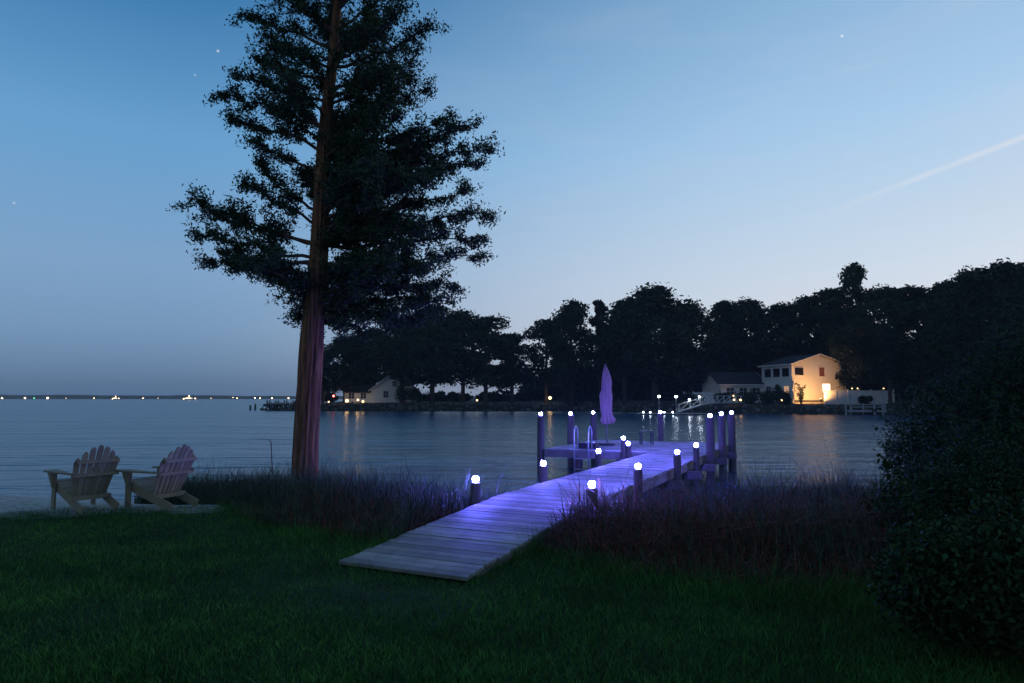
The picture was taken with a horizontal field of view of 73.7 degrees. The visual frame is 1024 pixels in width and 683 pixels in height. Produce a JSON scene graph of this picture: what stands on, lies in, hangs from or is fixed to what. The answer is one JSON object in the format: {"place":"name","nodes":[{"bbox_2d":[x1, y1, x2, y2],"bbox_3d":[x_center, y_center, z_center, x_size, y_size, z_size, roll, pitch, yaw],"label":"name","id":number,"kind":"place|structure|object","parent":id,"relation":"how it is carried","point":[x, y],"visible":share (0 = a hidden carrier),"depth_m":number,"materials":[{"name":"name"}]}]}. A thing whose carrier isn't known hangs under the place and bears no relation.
{"place":"outdoors","nodes":[
{"label":"outdoors","id":0,"kind":"place"},
{"bbox_2d":[0,395,474,398],"bbox_3d":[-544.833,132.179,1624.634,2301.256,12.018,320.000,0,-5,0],"label":"shore","id":1,"kind":"structure","parent":0,"point":[132,397],"depth_m":1489.55,"materials":[{"name":"black plant"}]},
{"bbox_2d":[0,399,973,515],"bbox_3d":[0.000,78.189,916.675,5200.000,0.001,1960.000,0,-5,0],"label":"water","id":2,"kind":"structure","parent":0,"point":[38,437],"depth_m":38.81,"materials":[{"name":"blue liquid"}]},
{"bbox_2d":[266,400,295,410],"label":"jetty","id":3,"kind":"object","parent":2,"relation":"in","point":[274,404],"visible":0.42,"depth_m":127.75,"materials":[{"name":"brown wood"}]},
{"bbox_2d":[636,413,706,414],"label":"floating dock","id":4,"kind":"object","parent":2,"relation":"on","point":[672,413],"visible":0.66,"depth_m":93.90,"materials":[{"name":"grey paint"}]},
{"bbox_2d":[677,396,743,411],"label":"gangway","id":5,"kind":"object","parent":4,"relation":"on","point":[700,404],"visible":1,"depth_m":98.33,"materials":[{"name":"white paint"}]},
{"bbox_2d":[843,393,886,414],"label":"pier","id":6,"kind":"structure","parent":2,"relation":"in","point":[883,410],"depth_m":95.33,"materials":[{"name":"grey paint"}]},
{"bbox_2d":[0,428,1023,682],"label":"ground","id":7,"kind":"structure","parent":0,"point":[12,504],"depth_m":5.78,"materials":[{"name":"green plant"}]},
{"bbox_2d":[43,445,119,513],"bbox_3d":[-6.892,2.192,11.063,1.074,1.063,0.869,-3,-6,35],"label":"adirondack chair","id":8,"kind":"object","parent":7,"relation":"on","point":[93,482],"visible":0.99,"depth_m":10.92,"materials":[{"name":"brown wood"}]},
{"bbox_2d":[119,444,198,510],"bbox_3d":[-5.818,2.234,11.373,1.074,1.063,0.869,-2,-5,22],"label":"adirondack chair","id":9,"kind":"object","parent":7,"relation":"on","point":[163,483],"visible":1,"depth_m":11.21,"materials":[{"name":"brown wood"}]},
{"bbox_2d":[264,439,272,480],"bbox_3d":[-4.837,2.540,13.120,0.570,1.330,0.041,-2,-5,20],"label":"dead stalk","id":10,"kind":"object","parent":7,"relation":"on","point":[271,457],"visible":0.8,"depth_m":13.05,"materials":[{"name":"brown plant"}]},
{"bbox_2d":[132,435,535,543],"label":"marsh reeds","id":11,"kind":"object","parent":7,"relation":"on","point":[247,489],"visible":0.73,"depth_m":10.59,"materials":[{"name":"green plant"}]},
{"bbox_2d":[165,0,505,483],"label":"cedar tree","id":12,"kind":"object","parent":7,"relation":"on","point":[357,176],"visible":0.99,"depth_m":13.40,"materials":[{"name":"green plant"}]},
{"bbox_2d":[234,464,472,544],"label":"dry stems","id":13,"kind":"object","parent":7,"relation":"on","point":[347,525],"visible":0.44,"depth_m":9.52,"materials":[{"name":"plant"}]},
{"bbox_2d":[338,414,736,580],"bbox_3d":[1.465,3.308,16.148,5.365,2.871,18.790,-2,-5,26],"label":"dock","id":14,"kind":"object","parent":7,"relation":"on","point":[444,547],"visible":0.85,"depth_m":10.34,"materials":[{"name":"grey wood"}]},
{"bbox_2d":[471,475,479,483],"bbox_3d":[-0.557,2.111,10.466,0.143,0.131,0.143,0,-5,0],"label":"post light","id":15,"kind":"object","parent":14,"relation":"on","point":[475,478],"visible":1,"depth_m":10.43,"materials":[{"name":"white glass"}]},
{"bbox_2d":[540,460,546,466],"bbox_3d":[0.588,2.289,12.844,0.143,0.131,0.143,0,-5,0],"label":"post light","id":16,"kind":"object","parent":14,"relation":"on","point":[543,462],"visible":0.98,"depth_m":12.80,"materials":[{"name":"white glass"}]},
{"bbox_2d":[573,425,591,472],"bbox_3d":[2.097,3.468,20.164,0.482,1.972,0.357,-2,-5,26],"label":"dock ladder","id":17,"kind":"object","parent":14,"relation":"attached to","point":[576,427],"visible":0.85,"depth_m":20.12,"materials":[{"name":"silver metal"}]},
{"bbox_2d":[578,442,599,448],"bbox_3d":[2.340,3.168,20.814,0.600,0.178,0.400,-2,-5,26],"label":"dock box","id":18,"kind":"object","parent":14,"relation":"on","point":[584,445],"visible":0.88,"depth_m":20.69,"materials":[{"name":"grey"}]},
{"bbox_2d":[587,480,596,489],"bbox_3d":[1.132,2.025,9.685,0.143,0.131,0.143,0,-5,0],"label":"post light","id":19,"kind":"object","parent":14,"relation":"on","point":[592,483],"visible":0.9,"depth_m":9.65,"materials":[{"name":"white glass"}]},
{"bbox_2d":[599,364,615,445],"bbox_3d":[3.090,2.050,22.307,0.514,2.652,0.514,-3,-6,34],"label":"parasol","id":20,"kind":"object","parent":14,"relation":"on","point":[607,417],"visible":1,"depth_m":22.18,"materials":[{"name":"purple"}]},
{"bbox_2d":[634,462,641,469],"bbox_3d":[2.195,2.173,11.896,0.143,0.131,0.143,0,-5,0],"label":"post light","id":21,"kind":"object","parent":14,"relation":"on","point":[637,465],"visible":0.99,"depth_m":11.86,"materials":[{"name":"white glass"}]},
{"bbox_2d":[639,431,653,444],"bbox_3d":[4.468,3.193,22.714,0.425,0.441,0.420,0,-5,0],"label":"side table","id":22,"kind":"object","parent":14,"relation":"on","point":[640,438],"visible":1,"depth_m":22.53,"materials":[{"name":"grey"}]},
{"bbox_2d":[467,445,1012,593],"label":"marsh reeds","id":23,"kind":"object","parent":7,"relation":"on","point":[846,542],"visible":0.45,"depth_m":7.64,"materials":[{"name":"green plant"}]},
{"bbox_2d":[658,425,1008,517],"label":"marsh reeds","id":24,"kind":"object","parent":7,"relation":"on","point":[775,490],"visible":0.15,"depth_m":12.29,"materials":[{"name":"green plant"}]},
{"bbox_2d":[856,382,1023,535],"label":"bush","id":25,"kind":"object","parent":7,"relation":"on","point":[993,473],"visible":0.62,"depth_m":7.71,"materials":[{"name":"green plant"}]},
{"bbox_2d":[862,454,1023,658],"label":"bush","id":26,"kind":"object","parent":7,"relation":"on","point":[961,578],"visible":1,"depth_m":4.52,"materials":[{"name":"green plant"}]},
{"bbox_2d":[868,311,1023,486],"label":"bush","id":27,"kind":"object","parent":7,"relation":"on","point":[1013,369],"visible":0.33,"depth_m":11.47,"materials":[{"name":"green plant"}]},
{"bbox_2d":[872,392,1023,481],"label":"bush","id":28,"kind":"object","parent":7,"relation":"on","point":[930,444],"visible":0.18,"depth_m":11.14,"materials":[{"name":"green plant"}]},
{"bbox_2d":[0,0,1023,395],"label":"sky","id":29,"kind":"structure","parent":0,"point":[712,150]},
{"bbox_2d":[262,397,963,414],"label":"bank","id":30,"kind":"structure","parent":0,"point":[749,408],"depth_m":118.21,"materials":[{"name":"green plant"}]},
{"bbox_2d":[321,354,341,403],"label":"leafy tree","id":31,"kind":"object","parent":30,"relation":"on","point":[327,361],"visible":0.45,"depth_m":126.43,"materials":[{"name":"green plant"}]},
{"bbox_2d":[323,334,376,402],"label":"leafy tree","id":32,"kind":"object","parent":30,"relation":"on","point":[334,349],"visible":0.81,"depth_m":129.45,"materials":[{"name":"green plant"}]},
{"bbox_2d":[339,327,395,386],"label":"leafy tree","id":33,"kind":"object","parent":30,"relation":"on","point":[367,347],"visible":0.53,"depth_m":130.62,"materials":[{"name":"green plant"}]},
{"bbox_2d":[342,375,419,402],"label":"house","id":34,"kind":"structure","parent":30,"relation":"on","point":[382,391],"depth_m":129.21,"materials":[{"name":"white"}]},
{"bbox_2d":[348,393,354,398],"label":"window","id":35,"kind":"structure","parent":34,"relation":"in","point":[350,395],"depth_m":129.22,"materials":[{"name":"black glass"}]},
{"bbox_2d":[360,393,366,398],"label":"window","id":36,"kind":"structure","parent":34,"relation":"in","point":[362,395],"depth_m":129.54,"materials":[{"name":"black glass"}]},
{"bbox_2d":[383,391,388,397],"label":"window","id":37,"kind":"structure","parent":34,"relation":"in","point":[385,393],"depth_m":128.97,"materials":[{"name":"black glass"}]},
{"bbox_2d":[392,380,397,386],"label":"window","id":38,"kind":"structure","parent":34,"relation":"in","point":[395,384],"depth_m":129.35,"materials":[{"name":"black glass"}]},
{"bbox_2d":[361,318,431,403],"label":"leafy tree","id":39,"kind":"object","parent":30,"relation":"on","point":[385,351],"visible":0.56,"depth_m":124.39,"materials":[{"name":"green plant"}]},
{"bbox_2d":[393,383,415,403],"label":"shrub","id":40,"kind":"object","parent":30,"relation":"on","point":[399,393],"visible":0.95,"depth_m":124.72,"materials":[{"name":"green plant"}]},
{"bbox_2d":[405,385,429,403],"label":"shrub","id":41,"kind":"object","parent":30,"relation":"on","point":[417,396],"visible":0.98,"depth_m":124.99,"materials":[{"name":"green plant"}]},
{"bbox_2d":[388,302,478,402],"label":"leafy tree","id":42,"kind":"object","parent":30,"relation":"on","point":[429,347],"visible":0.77,"depth_m":122.21,"materials":[{"name":"green plant"}]},
{"bbox_2d":[433,308,495,402],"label":"leafy tree","id":43,"kind":"object","parent":30,"relation":"on","point":[459,319],"visible":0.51,"depth_m":125.57,"materials":[{"name":"green plant"}]},
{"bbox_2d":[453,313,514,404],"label":"leafy tree","id":44,"kind":"object","parent":30,"relation":"on","point":[489,376],"visible":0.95,"depth_m":122.25,"materials":[{"name":"green plant"}]},
{"bbox_2d":[493,332,538,403],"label":"leafy tree","id":45,"kind":"object","parent":30,"relation":"on","point":[517,368],"visible":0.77,"depth_m":124.44,"materials":[{"name":"green plant"}]},
{"bbox_2d":[517,319,567,402],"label":"leafy tree","id":46,"kind":"object","parent":30,"relation":"on","point":[539,360],"visible":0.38,"depth_m":126.54,"materials":[{"name":"green plant"}]},
{"bbox_2d":[537,298,595,406],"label":"leafy tree","id":47,"kind":"object","parent":30,"relation":"on","point":[569,320],"visible":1,"depth_m":122.69,"materials":[{"name":"green plant"}]},
{"bbox_2d":[587,299,608,399],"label":"pine tree","id":48,"kind":"object","parent":30,"relation":"on","point":[601,308],"visible":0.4,"depth_m":125.75,"materials":[{"name":"green plant"}]},
{"bbox_2d":[591,391,617,404],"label":"shrub","id":49,"kind":"object","parent":30,"relation":"on","point":[595,398],"visible":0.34,"depth_m":120.46,"materials":[{"name":"green plant"}]},
{"bbox_2d":[260,402,971,413],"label":"riprap","id":50,"kind":"object","parent":30,"relation":"on","point":[545,408],"visible":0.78,"depth_m":120.81,"materials":[{"name":"grey stone"}]},
{"bbox_2d":[586,297,652,402],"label":"leafy tree","id":51,"kind":"object","parent":30,"relation":"on","point":[625,378],"visible":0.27,"depth_m":119.40,"materials":[{"name":"green plant"}]},
{"bbox_2d":[593,282,706,402],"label":"leafy tree","id":52,"kind":"object","parent":30,"relation":"on","point":[643,351],"visible":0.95,"depth_m":113.73,"materials":[{"name":"green plant"}]},
{"bbox_2d":[325,339,989,402],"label":"undergrowth","id":53,"kind":"object","parent":30,"relation":"on","point":[588,389],"visible":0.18,"depth_m":136.29,"materials":[{"name":"green plant"}]},
{"bbox_2d":[676,389,705,405],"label":"shrub","id":54,"kind":"object","parent":30,"relation":"on","point":[682,398],"visible":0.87,"depth_m":107.41,"materials":[{"name":"green plant"}]},
{"bbox_2d":[657,302,730,391],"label":"leafy tree","id":55,"kind":"object","parent":30,"relation":"on","point":[703,361],"visible":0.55,"depth_m":116.62,"materials":[{"name":"green plant"}]},
{"bbox_2d":[683,391,713,404],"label":"fence","id":56,"kind":"object","parent":30,"relation":"on","point":[705,394],"visible":0.45,"depth_m":109.30,"materials":[{"name":"white paint"}]},
{"bbox_2d":[712,391,734,403],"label":"shrub","id":57,"kind":"object","parent":30,"relation":"on","point":[724,394],"visible":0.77,"depth_m":107.17,"materials":[{"name":"green plant"}]},
{"bbox_2d":[703,300,757,371],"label":"leafy tree","id":58,"kind":"object","parent":30,"relation":"on","point":[732,324],"visible":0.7,"depth_m":120.30,"materials":[{"name":"green plant"}]},
{"bbox_2d":[699,372,764,402],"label":"house","id":59,"kind":"structure","parent":30,"relation":"on","point":[726,382],"depth_m":112.89,"materials":[{"name":"white"}]},
{"bbox_2d":[726,387,734,394],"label":"window","id":60,"kind":"structure","parent":59,"relation":"in","point":[728,389],"depth_m":111.64,"materials":[{"name":"black glass"}]},
{"bbox_2d":[739,387,747,394],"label":"window","id":61,"kind":"structure","parent":59,"relation":"in","point":[741,389],"depth_m":112.00,"materials":[{"name":"black glass"}]},
{"bbox_2d":[752,387,760,394],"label":"window","id":62,"kind":"structure","parent":59,"relation":"in","point":[757,389],"depth_m":112.43,"materials":[{"name":"black glass"}]},
{"bbox_2d":[734,391,745,403],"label":"shrub","id":63,"kind":"object","parent":30,"relation":"on","point":[742,398],"visible":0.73,"depth_m":104.72,"materials":[{"name":"green plant"}]},
{"bbox_2d":[714,296,780,376],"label":"leafy tree","id":64,"kind":"object","parent":30,"relation":"on","point":[754,311],"visible":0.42,"depth_m":121.55,"materials":[{"name":"green plant"}]},
{"bbox_2d":[739,388,761,403],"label":"shrub","id":65,"kind":"object","parent":30,"relation":"on","point":[751,396],"visible":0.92,"depth_m":105.00,"materials":[{"name":"green plant"}]},
{"bbox_2d":[759,390,774,403],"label":"shrub","id":66,"kind":"object","parent":30,"relation":"on","point":[765,397],"visible":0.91,"depth_m":103.90,"materials":[{"name":"green plant"}]},
{"bbox_2d":[768,384,786,404],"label":"shrub","id":67,"kind":"object","parent":30,"relation":"on","point":[776,394],"visible":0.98,"depth_m":103.26,"materials":[{"name":"green plant"}]},
{"bbox_2d":[748,301,813,372],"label":"leafy tree","id":68,"kind":"object","parent":30,"relation":"on","point":[795,338],"visible":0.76,"depth_m":120.48,"materials":[{"name":"green plant"}]},
{"bbox_2d":[780,389,791,404],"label":"shrub","id":69,"kind":"object","parent":30,"relation":"on","point":[786,398],"visible":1,"depth_m":102.25,"materials":[{"name":"green plant"}]},
{"bbox_2d":[795,382,805,403],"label":"sapling","id":70,"kind":"object","parent":30,"relation":"on","point":[801,396],"visible":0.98,"depth_m":104.06,"materials":[{"name":"green plant"}]},
{"bbox_2d":[757,354,847,403],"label":"house","id":71,"kind":"structure","parent":30,"relation":"on","point":[815,374],"depth_m":107.26,"materials":[{"name":"white"}]},
{"bbox_2d":[764,368,771,377],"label":"window","id":72,"kind":"structure","parent":71,"relation":"in","point":[767,372],"depth_m":111.51,"materials":[{"name":"glass"}]},
{"bbox_2d":[766,386,771,393],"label":"window","id":73,"kind":"structure","parent":71,"relation":"in","point":[769,388],"depth_m":111.15,"materials":[{"name":"black glass"}]},
{"bbox_2d":[772,368,780,377],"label":"window","id":74,"kind":"structure","parent":71,"relation":"in","point":[776,372],"depth_m":109.48,"materials":[{"name":"glass"}]},
{"bbox_2d":[781,367,789,376],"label":"window","id":75,"kind":"structure","parent":71,"relation":"in","point":[785,371],"depth_m":107.34,"materials":[{"name":"black glass"}]},
{"bbox_2d":[783,385,789,391],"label":"window","id":76,"kind":"structure","parent":71,"relation":"in","point":[786,387],"depth_m":106.97,"materials":[{"name":"beige glass"}]},
{"bbox_2d":[794,367,803,375],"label":"window","id":77,"kind":"structure","parent":71,"relation":"in","point":[798,371],"depth_m":106.28,"materials":[{"name":"black glass"}]},
{"bbox_2d":[795,385,802,393],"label":"window","id":78,"kind":"structure","parent":71,"relation":"in","point":[796,386],"depth_m":105.96,"materials":[{"name":"yellow glass"}]},
{"bbox_2d":[818,367,824,376],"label":"window","id":79,"kind":"structure","parent":71,"relation":"in","point":[821,370],"depth_m":107.35,"materials":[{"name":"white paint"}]},
{"bbox_2d":[822,383,830,390],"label":"window","id":80,"kind":"structure","parent":71,"relation":"in","point":[827,386],"depth_m":107.36,"materials":[{"name":"white glass"}]},
{"bbox_2d":[781,294,837,356],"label":"leafy tree","id":81,"kind":"object","parent":30,"relation":"on","point":[805,302],"visible":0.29,"depth_m":122.70,"materials":[{"name":"green plant"}]},
{"bbox_2d":[800,287,855,377],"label":"leafy tree","id":82,"kind":"object","parent":30,"relation":"on","point":[831,300],"visible":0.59,"depth_m":119.78,"materials":[{"name":"green plant"}]},
{"bbox_2d":[824,317,884,389],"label":"leafy tree","id":83,"kind":"object","parent":30,"relation":"on","point":[855,333],"visible":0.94,"depth_m":105.99,"materials":[{"name":"green plant"}]},
{"bbox_2d":[837,262,875,389],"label":"leafy tree","id":84,"kind":"object","parent":30,"relation":"on","point":[853,276],"visible":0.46,"depth_m":122.19,"materials":[{"name":"green plant"}]},
{"bbox_2d":[824,389,894,404],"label":"fence","id":85,"kind":"object","parent":30,"relation":"on","point":[836,396],"visible":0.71,"depth_m":103.04,"materials":[{"name":"white paint"}]},
{"bbox_2d":[858,395,872,403],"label":"shrub","id":86,"kind":"object","parent":30,"relation":"on","point":[865,399],"visible":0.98,"depth_m":102.82,"materials":[{"name":"green plant"}]},
{"bbox_2d":[836,283,916,389],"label":"leafy tree","id":87,"kind":"object","parent":30,"relation":"on","point":[880,301],"visible":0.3,"depth_m":110.93,"materials":[{"name":"green plant"}]},
{"bbox_2d":[866,328,901,404],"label":"pine tree","id":88,"kind":"object","parent":30,"relation":"on","point":[887,338],"visible":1,"depth_m":100.60,"materials":[{"name":"green plant"}]},
{"bbox_2d":[880,284,943,401],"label":"leafy tree","id":89,"kind":"object","parent":30,"relation":"on","point":[908,319],"visible":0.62,"depth_m":106.69,"materials":[{"name":"green plant"}]},
{"bbox_2d":[907,280,983,400],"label":"leafy tree","id":90,"kind":"object","parent":30,"relation":"on","point":[932,294],"visible":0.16,"depth_m":104.58,"materials":[{"name":"green plant"}]},
{"bbox_2d":[916,265,999,392],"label":"leafy tree","id":91,"kind":"object","parent":30,"relation":"on","point":[956,307],"visible":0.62,"depth_m":97.97,"materials":[{"name":"green plant"}]},
{"bbox_2d":[957,257,1023,401],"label":"leafy tree","id":92,"kind":"object","parent":30,"relation":"on","point":[999,276],"visible":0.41,"depth_m":92.91,"materials":[{"name":"green plant"}]},
{"bbox_2d":[979,263,1023,373],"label":"leafy tree","id":93,"kind":"object","parent":30,"relation":"on","point":[1011,310],"visible":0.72,"depth_m":84.85,"materials":[{"name":"green plant"}]}
]}

